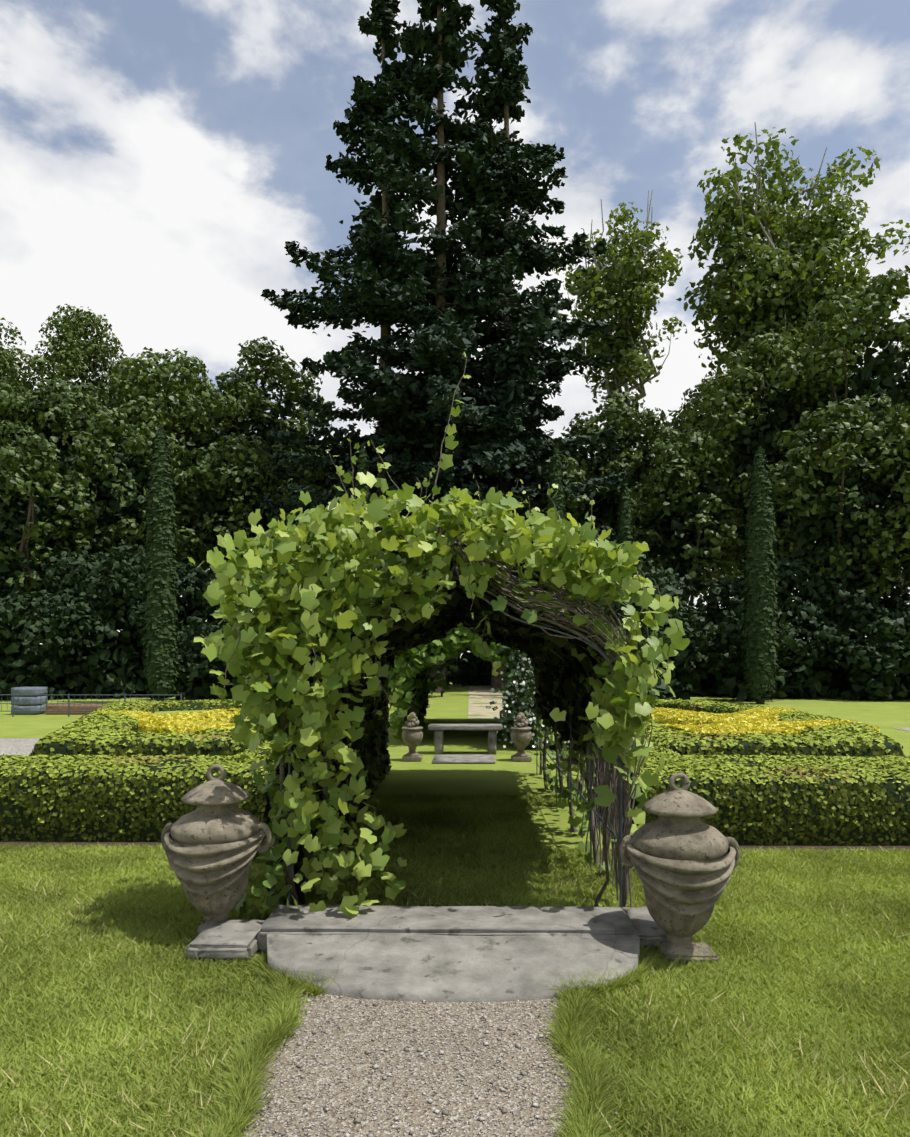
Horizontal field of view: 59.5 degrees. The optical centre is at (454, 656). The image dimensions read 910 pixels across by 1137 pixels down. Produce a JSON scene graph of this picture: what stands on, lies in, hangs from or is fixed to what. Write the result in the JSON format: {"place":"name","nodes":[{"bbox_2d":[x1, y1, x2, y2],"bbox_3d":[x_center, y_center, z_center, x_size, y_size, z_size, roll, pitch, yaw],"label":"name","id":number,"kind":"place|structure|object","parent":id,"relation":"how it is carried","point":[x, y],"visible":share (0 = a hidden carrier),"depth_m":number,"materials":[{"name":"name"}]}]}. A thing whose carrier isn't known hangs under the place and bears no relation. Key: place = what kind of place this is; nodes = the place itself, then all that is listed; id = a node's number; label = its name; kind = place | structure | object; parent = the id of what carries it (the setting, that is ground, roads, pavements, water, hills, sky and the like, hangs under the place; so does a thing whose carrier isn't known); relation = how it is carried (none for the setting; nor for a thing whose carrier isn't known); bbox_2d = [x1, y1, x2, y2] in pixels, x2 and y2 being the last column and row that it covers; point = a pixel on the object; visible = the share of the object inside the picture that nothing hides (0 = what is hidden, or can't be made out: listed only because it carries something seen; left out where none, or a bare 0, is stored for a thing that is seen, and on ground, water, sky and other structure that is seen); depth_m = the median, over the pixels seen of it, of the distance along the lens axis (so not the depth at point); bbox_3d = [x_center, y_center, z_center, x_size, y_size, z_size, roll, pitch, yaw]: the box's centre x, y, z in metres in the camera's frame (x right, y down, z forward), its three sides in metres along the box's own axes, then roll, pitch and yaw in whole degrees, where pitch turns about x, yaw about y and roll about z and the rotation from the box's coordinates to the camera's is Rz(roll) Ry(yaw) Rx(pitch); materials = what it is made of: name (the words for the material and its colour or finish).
{"place":"outdoors","nodes":[
{"label":"outdoors","id":0,"kind":"place"},
{"bbox_2d":[0,738,39,755],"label":"path","id":1,"kind":"structure","parent":0,"point":[15,746],"depth_m":14.28,"materials":[{"name":"beige gravel"}]},
{"bbox_2d":[46,704,104,714],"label":"brick wall","id":2,"kind":"structure","parent":0,"point":[78,707],"depth_m":21.85,"materials":[{"name":"brown brick"}]},
{"bbox_2d":[0,834,278,847],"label":"soil","id":3,"kind":"structure","parent":0,"point":[41,843],"depth_m":6.83,"materials":[{"name":"brown soil"}]},
{"bbox_2d":[0,754,277,842],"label":"box hedge","id":4,"kind":"object","parent":3,"relation":"on","point":[85,798],"visible":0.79,"depth_m":6.88,"materials":[{"name":"green plant"}]},
{"bbox_2d":[0,657,909,1136],"bbox_3d":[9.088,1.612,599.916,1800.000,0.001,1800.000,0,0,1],"label":"ground","id":5,"kind":"structure","parent":0,"point":[504,775],"depth_m":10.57,"materials":[{"name":"green plant"}]},
{"bbox_2d":[0,624,41,676],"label":"shrub","id":6,"kind":"object","parent":5,"relation":"on","point":[20,649],"visible":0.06,"depth_m":30.11,"materials":[{"name":"green plant"}]},
{"bbox_2d":[0,317,52,397],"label":"tree","id":7,"kind":"object","parent":5,"relation":"on","point":[7,362],"visible":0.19,"depth_m":59.38,"materials":[{"name":"green plant"}]},
{"bbox_2d":[0,378,56,537],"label":"tree","id":8,"kind":"object","parent":5,"relation":"on","point":[12,401],"visible":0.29,"depth_m":39.09,"materials":[{"name":"green plant"}]},
{"bbox_2d":[11,687,47,713],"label":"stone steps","id":9,"kind":"structure","parent":5,"relation":"on","point":[40,692],"depth_m":21.77,"materials":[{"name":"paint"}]},
{"bbox_2d":[0,590,92,700],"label":"understorey shrub","id":10,"kind":"object","parent":5,"relation":"on","point":[29,668],"visible":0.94,"depth_m":29.30,"materials":[{"name":"green plant"}]},
{"bbox_2d":[0,433,109,604],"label":"tree","id":11,"kind":"object","parent":5,"relation":"on","point":[32,486],"visible":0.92,"depth_m":32.46,"materials":[{"name":"green plant"}]},
{"bbox_2d":[0,377,118,658],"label":"tree","id":12,"kind":"object","parent":5,"relation":"on","point":[59,411],"visible":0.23,"depth_m":40.67,"materials":[{"name":"green plant"}]},
{"bbox_2d":[0,545,138,696],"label":"understorey shrub","id":13,"kind":"object","parent":5,"relation":"on","point":[63,561],"visible":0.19,"depth_m":31.70,"materials":[{"name":"green plant"}]},
{"bbox_2d":[6,304,134,607],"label":"tree","id":14,"kind":"object","parent":5,"relation":"on","point":[70,354],"visible":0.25,"depth_m":60.50,"materials":[{"name":"green plant"}]},
{"bbox_2d":[0,693,181,716],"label":"iron fence","id":15,"kind":"object","parent":5,"relation":"on","point":[46,703],"visible":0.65,"depth_m":21.14,"materials":[{"name":"black metal"}]},
{"bbox_2d":[42,545,147,699],"bbox_3d":[-13.233,-1.268,30.625,4.174,6.041,4.162,0,0,39],"label":"understorey shrub","id":16,"kind":"object","parent":5,"relation":"on","point":[103,665],"visible":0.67,"depth_m":30.31,"materials":[{"name":"green plant"}]},
{"bbox_2d":[51,406,201,588],"bbox_3d":[-14.886,-4.677,36.231,6.862,12.578,6.210,0,0,1],"label":"tree","id":17,"kind":"object","parent":5,"relation":"on","point":[122,497],"visible":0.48,"depth_m":34.97,"materials":[{"name":"green plant"}]},
{"bbox_2d":[74,544,223,694],"bbox_3d":[-12.857,-1.445,33.372,6.192,6.478,5.904,0,0,1],"label":"understorey shrub","id":18,"kind":"object","parent":5,"relation":"on","point":[131,603],"visible":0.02,"depth_m":32.58,"materials":[{"name":"green plant"}]},
{"bbox_2d":[141,424,179,700],"bbox_3d":[-10.015,-3.134,27.146,1.285,9.492,1.294,0,0,1],"label":"cypress","id":19,"kind":"object","parent":5,"relation":"on","point":[160,616],"visible":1,"depth_m":26.78,"materials":[{"name":"green plant"}]},
{"bbox_2d":[78,347,261,595],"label":"tree","id":20,"kind":"object","parent":5,"relation":"on","point":[154,401],"visible":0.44,"depth_m":41.20,"materials":[{"name":"green plant"}]},
{"bbox_2d":[118,612,226,696],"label":"shrub","id":21,"kind":"object","parent":5,"relation":"on","point":[135,659],"visible":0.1,"depth_m":31.92,"materials":[{"name":"green plant"}]},
{"bbox_2d":[101,565,250,695],"bbox_3d":[-11.404,-0.983,32.975,6.294,5.501,4.391,0,0,-31],"label":"understorey shrub","id":22,"kind":"object","parent":5,"relation":"on","point":[194,589],"visible":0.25,"depth_m":32.36,"materials":[{"name":"green plant"}]},
{"bbox_2d":[144,710,227,733],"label":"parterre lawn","id":23,"kind":"structure","parent":5,"relation":"on","point":[166,712],"depth_m":16.98,"materials":[{"name":"green plant"}]},
{"bbox_2d":[98,710,234,733],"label":"yellow flowers","id":24,"kind":"object","parent":23,"relation":"on","point":[154,722],"visible":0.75,"depth_m":12.16,"materials":[{"name":"yellow plant"}]},
{"bbox_2d":[163,708,246,721],"bbox_3d":[-3.958,1.086,15.399,0.904,0.280,4.755,0,0,24],"label":"golden band","id":25,"kind":"object","parent":23,"relation":"on","point":[221,715],"visible":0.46,"depth_m":14.06,"materials":[{"name":"yellow plant"}]},
{"bbox_2d":[172,615,232,700],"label":"shrub","id":26,"kind":"object","parent":5,"relation":"on","point":[192,682],"visible":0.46,"depth_m":28.43,"materials":[{"name":"green plant"}]},
{"bbox_2d":[175,375,249,578],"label":"tree","id":27,"kind":"object","parent":5,"relation":"on","point":[208,390],"depth_m":57.87,"materials":[{"name":"green plant"}]},
{"bbox_2d":[185,920,264,961],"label":"stone plinth","id":28,"kind":"structure","parent":5,"relation":"on","point":[225,939],"depth_m":4.27,"materials":[{"name":"stone"}]},
{"bbox_2d":[161,764,270,933],"bbox_3d":[-1.387,1.119,4.627,0.575,0.985,0.575,0,0,40],"label":"garden urn","id":29,"kind":"object","parent":28,"relation":"on","point":[213,844],"visible":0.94,"depth_m":4.46,"materials":[{"name":"stone"}]},
{"bbox_2d":[194,625,272,698],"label":"shrub","id":30,"kind":"object","parent":5,"relation":"on","point":[206,664],"visible":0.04,"depth_m":28.06,"materials":[{"name":"green plant"}]},
{"bbox_2d":[174,432,296,593],"bbox_3d":[-10.325,-4.561,38.312,6.278,12.379,6.255,0,0,1],"label":"tree","id":31,"kind":"object","parent":5,"relation":"on","point":[235,507],"visible":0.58,"depth_m":36.82,"materials":[{"name":"green plant"}]},
{"bbox_2d":[233,740,274,756],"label":"box hedge","id":32,"kind":"object","parent":5,"relation":"on","point":[264,749],"visible":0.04,"depth_m":8.62,"materials":[{"name":"green plant"}]},
{"bbox_2d":[196,336,335,515],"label":"tree","id":33,"kind":"object","parent":5,"relation":"on","point":[254,400],"visible":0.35,"depth_m":44.91,"materials":[{"name":"green plant"}]},
{"bbox_2d":[282,464,353,575],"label":"tree","id":34,"kind":"object","parent":5,"relation":"on","point":[311,475],"visible":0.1,"depth_m":36.31,"materials":[{"name":"green plant"}]},
{"bbox_2d":[354,443,373,558],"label":"cypress","id":35,"kind":"object","parent":5,"relation":"on","point":[363,463],"visible":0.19,"depth_m":31.87,"materials":[{"name":"green plant"}]},
{"bbox_2d":[401,712,422,761],"bbox_3d":[-0.659,1.240,12.297,0.340,0.744,0.340,0,0,1],"label":"stone urn","id":36,"kind":"object","parent":5,"relation":"on","point":[412,735],"visible":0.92,"depth_m":12.19,"materials":[{"name":"stone"}]},
{"bbox_2d":[194,992,632,1136],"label":"gravel path","id":37,"kind":"structure","parent":5,"relation":"on","point":[465,1102],"depth_m":3.05,"materials":[{"name":"beige gravel"}]},
{"bbox_2d":[273,0,564,691],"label":"sequoia tree","id":38,"kind":"object","parent":5,"relation":"on","point":[443,43],"visible":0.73,"depth_m":34.69,"materials":[{"name":"green plant"}]},
{"bbox_2d":[237,0,617,566],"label":"sequoia tree","id":39,"kind":"object","parent":5,"relation":"on","point":[373,236],"visible":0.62,"depth_m":35.40,"materials":[{"name":"green plant"}]},
{"bbox_2d":[188,352,689,919],"bbox_3d":[-0.043,-0.153,7.674,2.953,3.621,6.892,0,0,1],"label":"grape vine","id":40,"kind":"object","parent":5,"relation":"on","point":[306,604],"depth_m":4.76,"materials":[{"name":"green plant"}]},
{"bbox_2d":[266,554,612,904],"bbox_3d":[0.045,0.529,8.019,2.455,2.506,6.231,0,0,1],"label":"climbing vine","id":41,"kind":"object","parent":5,"relation":"on","point":[527,640],"visible":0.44,"depth_m":6.94,"materials":[{"name":"plant"}]},
{"bbox_2d":[427,647,467,696],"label":"climbing vine","id":42,"kind":"object","parent":5,"relation":"on","point":[443,684],"visible":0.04,"depth_m":31.38,"materials":[{"name":"green plant"}]},
{"bbox_2d":[257,905,638,952],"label":"step block","id":43,"kind":"structure","parent":5,"relation":"on","point":[486,920],"depth_m":4.43,"materials":[{"name":"grey stone"}]},
{"bbox_2d":[267,934,639,1001],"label":"step slab","id":44,"kind":"structure","parent":5,"relation":"on","point":[427,967],"depth_m":3.99,"materials":[{"name":"grey stone"}]},
{"bbox_2d":[286,562,623,907],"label":"iron pergola arches","id":45,"kind":"structure","parent":5,"relation":"on","point":[571,784],"depth_m":6.05,"materials":[{"name":"black metal"}]},
{"bbox_2d":[388,622,525,740],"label":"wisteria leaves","id":46,"kind":"object","parent":5,"relation":"on","point":[453,644],"visible":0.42,"depth_m":14.34,"materials":[{"name":"green plant"}]},
{"bbox_2d":[403,646,512,724],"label":"arch","id":47,"kind":"structure","parent":5,"relation":"on","point":[418,706],"depth_m":16.53,"materials":[{"name":"green plant"}]},
{"bbox_2d":[432,754,494,763],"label":"stone slab","id":48,"kind":"structure","parent":5,"relation":"on","point":[463,758],"depth_m":12.15,"materials":[{"name":"stone"}]},
{"bbox_2d":[428,724,502,754],"bbox_3d":[0.175,1.374,13.194,1.227,0.480,0.427,0,0,1],"label":"stone bench","id":49,"kind":"object","parent":5,"relation":"on","point":[440,728],"visible":1,"depth_m":13.01,"materials":[{"name":"grey stone"}]},
{"bbox_2d":[446,648,491,685],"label":"shrub","id":50,"kind":"object","parent":5,"relation":"on","point":[474,670],"visible":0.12,"depth_m":43.12,"materials":[{"name":"green plant"}]},
{"bbox_2d":[447,427,554,576],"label":"tree","id":51,"kind":"object","parent":5,"relation":"on","point":[464,545],"visible":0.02,"depth_m":56.05,"materials":[{"name":"green plant"}]},
{"bbox_2d":[390,0,628,689],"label":"sequoia tree","id":52,"kind":"object","parent":5,"relation":"on","point":[508,187],"visible":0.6,"depth_m":36.41,"materials":[{"name":"green plant"}]},
{"bbox_2d":[510,712,531,761],"bbox_3d":[1.020,1.240,12.271,0.340,0.744,0.340,0,0,1],"label":"urn","id":53,"kind":"object","parent":5,"relation":"on","point":[521,735],"visible":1,"depth_m":12.17,"materials":[{"name":"stone"}]},
{"bbox_2d":[486,645,561,748],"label":"jasmine shrub","id":54,"kind":"object","parent":5,"relation":"on","point":[519,692],"visible":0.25,"depth_m":13.80,"materials":[{"name":"green plant"}]},
{"bbox_2d":[495,431,592,593],"bbox_3d":[4.268,-4.670,38.828,5.436,12.591,5.321,0,0,23],"label":"tree","id":55,"kind":"object","parent":5,"relation":"on","point":[575,472],"visible":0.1,"depth_m":37.88,"materials":[{"name":"green plant"}]},
{"bbox_2d":[546,443,566,599],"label":"cypress","id":56,"kind":"object","parent":5,"relation":"on","point":[556,470],"visible":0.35,"depth_m":31.72,"materials":[{"name":"green plant"}]},
{"bbox_2d":[549,744,577,764],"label":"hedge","id":57,"kind":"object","parent":5,"relation":"on","point":[552,747],"depth_m":12.49,"materials":[{"name":"green plant"}]},
{"bbox_2d":[560,698,904,761],"bbox_3d":[4.162,1.318,14.435,4.680,0.667,9.865,0,0,1],"label":"parterre hedge","id":58,"kind":"object","parent":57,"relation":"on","point":[854,739],"visible":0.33,"depth_m":9.79,"materials":[{"name":"green plant"}]},
{"bbox_2d":[557,555,675,650],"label":"shrub","id":59,"kind":"object","parent":5,"relation":"on","point":[654,573],"visible":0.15,"depth_m":27.09,"materials":[{"name":"green plant"}]},
{"bbox_2d":[561,388,679,573],"bbox_3d":[8.531,-6.179,40.722,6.987,15.601,7.131,0,0,1],"label":"tree","id":60,"kind":"object","parent":5,"relation":"on","point":[619,457],"visible":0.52,"depth_m":39.48,"materials":[{"name":"green plant"}]},
{"bbox_2d":[555,190,686,437],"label":"plane tree","id":61,"kind":"object","parent":5,"relation":"on","point":[626,275],"visible":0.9,"depth_m":51.91,"materials":[{"name":"green plant"}]},
{"bbox_2d":[615,479,635,565],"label":"cypress","id":62,"kind":"object","parent":5,"relation":"on","point":[624,531],"visible":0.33,"depth_m":33.68,"materials":[{"name":"green plant"}]},
{"bbox_2d":[564,581,688,698],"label":"shrub","id":63,"kind":"object","parent":5,"relation":"on","point":[660,686],"visible":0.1,"depth_m":22.52,"materials":[{"name":"green plant"}]},
{"bbox_2d":[579,737,682,791],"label":"box hedge","id":64,"kind":"object","parent":5,"relation":"on","point":[658,749],"visible":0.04,"depth_m":8.91,"materials":[{"name":"green plant"}]},
{"bbox_2d":[622,907,667,948],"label":"step side block","id":65,"kind":"structure","parent":5,"relation":"on","point":[647,927],"depth_m":4.48,"materials":[{"name":"stone"}]},
{"bbox_2d":[613,569,687,678],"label":"understorey shrub","id":66,"kind":"object","parent":5,"relation":"on","point":[669,583],"visible":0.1,"depth_m":31.45,"materials":[{"name":"green plant"}]},
{"bbox_2d":[643,722,665,725],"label":"parterre lawn","id":67,"kind":"structure","parent":5,"relation":"on","point":[657,724],"depth_m":13.76,"materials":[{"name":"green plant"}]},
{"bbox_2d":[645,707,802,724],"bbox_3d":[4.890,1.086,14.862,3.197,0.282,3.898,0,0,-30],"label":"golden band","id":68,"kind":"object","parent":67,"relation":"on","point":[662,715],"visible":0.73,"depth_m":13.67,"materials":[{"name":"yellow plant"}]},
{"bbox_2d":[660,719,879,734],"bbox_3d":[4.645,1.084,11.734,3.398,0.283,1.330,0,0,-21],"label":"flower bed","id":69,"kind":"object","parent":67,"relation":"on","point":[786,727],"visible":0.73,"depth_m":11.35,"materials":[{"name":"yellow plant"}]},
{"bbox_2d":[649,409,709,605],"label":"tree","id":70,"kind":"object","parent":5,"relation":"on","point":[693,595],"depth_m":72.51,"materials":[{"name":"green plant"}]},
{"bbox_2d":[618,430,745,660],"bbox_3d":[10.116,-4.269,35.966,5.488,11.826,5.754,0,0,1],"label":"tree","id":71,"kind":"object","parent":5,"relation":"on","point":[687,518],"visible":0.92,"depth_m":34.88,"materials":[{"name":"green plant"}]},
{"bbox_2d":[644,600,723,699],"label":"shrub","id":72,"kind":"object","parent":5,"relation":"on","point":[682,690],"visible":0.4,"depth_m":28.50,"materials":[{"name":"green plant"}]},
{"bbox_2d":[642,595,728,696],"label":"understorey shrub","id":73,"kind":"object","parent":5,"relation":"on","point":[714,661],"depth_m":31.56,"materials":[{"name":"green plant"}]},
{"bbox_2d":[659,942,718,962],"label":"urn plinth","id":74,"kind":"structure","parent":5,"relation":"on","point":[706,951],"depth_m":4.18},
{"bbox_2d":[620,773,739,955],"bbox_3d":[1.209,1.119,4.288,0.575,0.985,0.575,0,0,-42],"label":"garden urn","id":75,"kind":"object","parent":74,"relation":"on","point":[683,859],"visible":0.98,"depth_m":4.13,"materials":[{"name":"stone"}]},
{"bbox_2d":[654,371,744,611],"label":"tree","id":76,"kind":"object","parent":5,"relation":"on","point":[682,429],"visible":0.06,"depth_m":53.77,"materials":[{"name":"green plant"}]},
{"bbox_2d":[659,572,777,696],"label":"understorey shrub","id":77,"kind":"object","parent":5,"relation":"on","point":[710,685],"visible":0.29,"depth_m":32.09,"materials":[{"name":"green plant"}]},
{"bbox_2d":[700,573,795,675],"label":"understorey shrub","id":78,"kind":"object","parent":5,"relation":"on","point":[706,622],"visible":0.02,"depth_m":33.72,"materials":[{"name":"green plant"}]},
{"bbox_2d":[597,806,909,851],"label":"soil","id":79,"kind":"structure","parent":5,"relation":"on","point":[825,847],"depth_m":6.68,"materials":[{"name":"brown soil"}]},
{"bbox_2d":[610,754,909,845],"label":"box hedge","id":80,"kind":"object","parent":79,"relation":"on","point":[790,800],"visible":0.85,"depth_m":6.75,"materials":[{"name":"green plant"}]},
{"bbox_2d":[709,596,799,701],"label":"shrub","id":81,"kind":"object","parent":5,"relation":"on","point":[739,691],"visible":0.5,"depth_m":28.43,"materials":[{"name":"green plant"}]},
{"bbox_2d":[741,446,778,703],"bbox_3d":[10.266,-2.733,26.830,1.245,8.689,1.212,0,0,1],"label":"cypress","id":82,"kind":"object","parent":5,"relation":"on","point":[760,607],"visible":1,"depth_m":26.48,"materials":[{"name":"green plant"}]},
{"bbox_2d":[693,333,854,576],"bbox_3d":[14.511,-6.656,37.046,7.838,16.575,7.166,0,0,1],"label":"tree","id":83,"kind":"object","parent":5,"relation":"on","point":[746,425],"visible":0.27,"depth_m":35.93,"materials":[{"name":"green plant"}]},
{"bbox_2d":[710,556,850,698],"bbox_3d":[12.960,-1.142,31.578,5.555,5.743,4.316,0,0,1],"label":"understorey shrub","id":84,"kind":"object","parent":5,"relation":"on","point":[787,596],"visible":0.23,"depth_m":30.71,"materials":[{"name":"green plant"}]},
{"bbox_2d":[676,122,909,428],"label":"plane tree","id":85,"kind":"object","parent":5,"relation":"on","point":[775,285],"visible":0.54,"depth_m":43.73,"materials":[{"name":"green plant"}]},
{"bbox_2d":[774,600,857,698],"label":"shrub","id":86,"kind":"object","parent":5,"relation":"on","point":[808,679],"visible":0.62,"depth_m":29.82,"materials":[{"name":"green plant"}]},
{"bbox_2d":[769,395,909,696],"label":"tree","id":87,"kind":"object","parent":5,"relation":"on","point":[840,516],"visible":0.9,"depth_m":30.77,"materials":[{"name":"green plant"}]},
{"bbox_2d":[784,546,905,696],"bbox_3d":[15.406,-1.364,31.688,5.101,6.307,5.154,0,0,37],"label":"understorey shrub","id":88,"kind":"object","parent":5,"relation":"on","point":[858,604],"visible":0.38,"depth_m":30.70,"materials":[{"name":"green plant"}]},
{"bbox_2d":[784,265,909,597],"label":"tree","id":89,"kind":"object","parent":5,"relation":"on","point":[882,391],"visible":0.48,"depth_m":33.74,"materials":[{"name":"green plant"}]},
{"bbox_2d":[794,567,900,694],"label":"understorey shrub","id":90,"kind":"object","parent":5,"relation":"on","point":[865,615],"visible":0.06,"depth_m":32.54,"materials":[{"name":"green plant"}]},
{"bbox_2d":[831,615,909,700],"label":"shrub","id":91,"kind":"object","parent":5,"relation":"on","point":[869,685],"visible":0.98,"depth_m":28.42,"materials":[{"name":"green plant"}]},
{"bbox_2d":[857,578,909,614],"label":"understorey shrub","id":92,"kind":"object","parent":5,"relation":"on","point":[906,594],"visible":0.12,"depth_m":33.11,"materials":[{"name":"green plant"}]},
{"bbox_2d":[861,402,909,594],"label":"tree","id":93,"kind":"object","parent":5,"relation":"on","point":[900,540],"visible":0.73,"depth_m":30.43,"materials":[{"name":"green plant"}]},
{"bbox_2d":[868,596,909,697],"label":"understorey shrub","id":94,"kind":"object","parent":5,"relation":"on","point":[900,606],"visible":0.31,"depth_m":30.02,"materials":[{"name":"green plant"}]},
{"bbox_2d":[873,600,909,699],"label":"shrub","id":95,"kind":"object","parent":5,"relation":"on","point":[896,614],"visible":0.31,"depth_m":29.18,"materials":[{"name":"green plant"}]},
{"bbox_2d":[877,491,909,604],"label":"tree","id":96,"kind":"object","parent":5,"relation":"on","point":[900,573],"visible":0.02,"depth_m":65.56,"materials":[{"name":"green plant"}]},
{"label":"parterre soil","id":97,"kind":"structure","parent":5,"relation":"on","visible":0},
{"bbox_2d":[30,699,277,756],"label":"parterre hedge","id":98,"kind":"object","parent":97,"relation":"on","point":[94,732],"visible":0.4,"depth_m":9.93,"materials":[{"name":"green plant"}]},
{"bbox_2d":[0,0,909,656],"label":"sky","id":99,"kind":"structure","parent":0,"point":[160,160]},
{"bbox_2d":[468,685,505,717],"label":"path","id":100,"kind":"structure","parent":0,"point":[481,697],"depth_m":28.12,"materials":[{"name":"beige gravel"}]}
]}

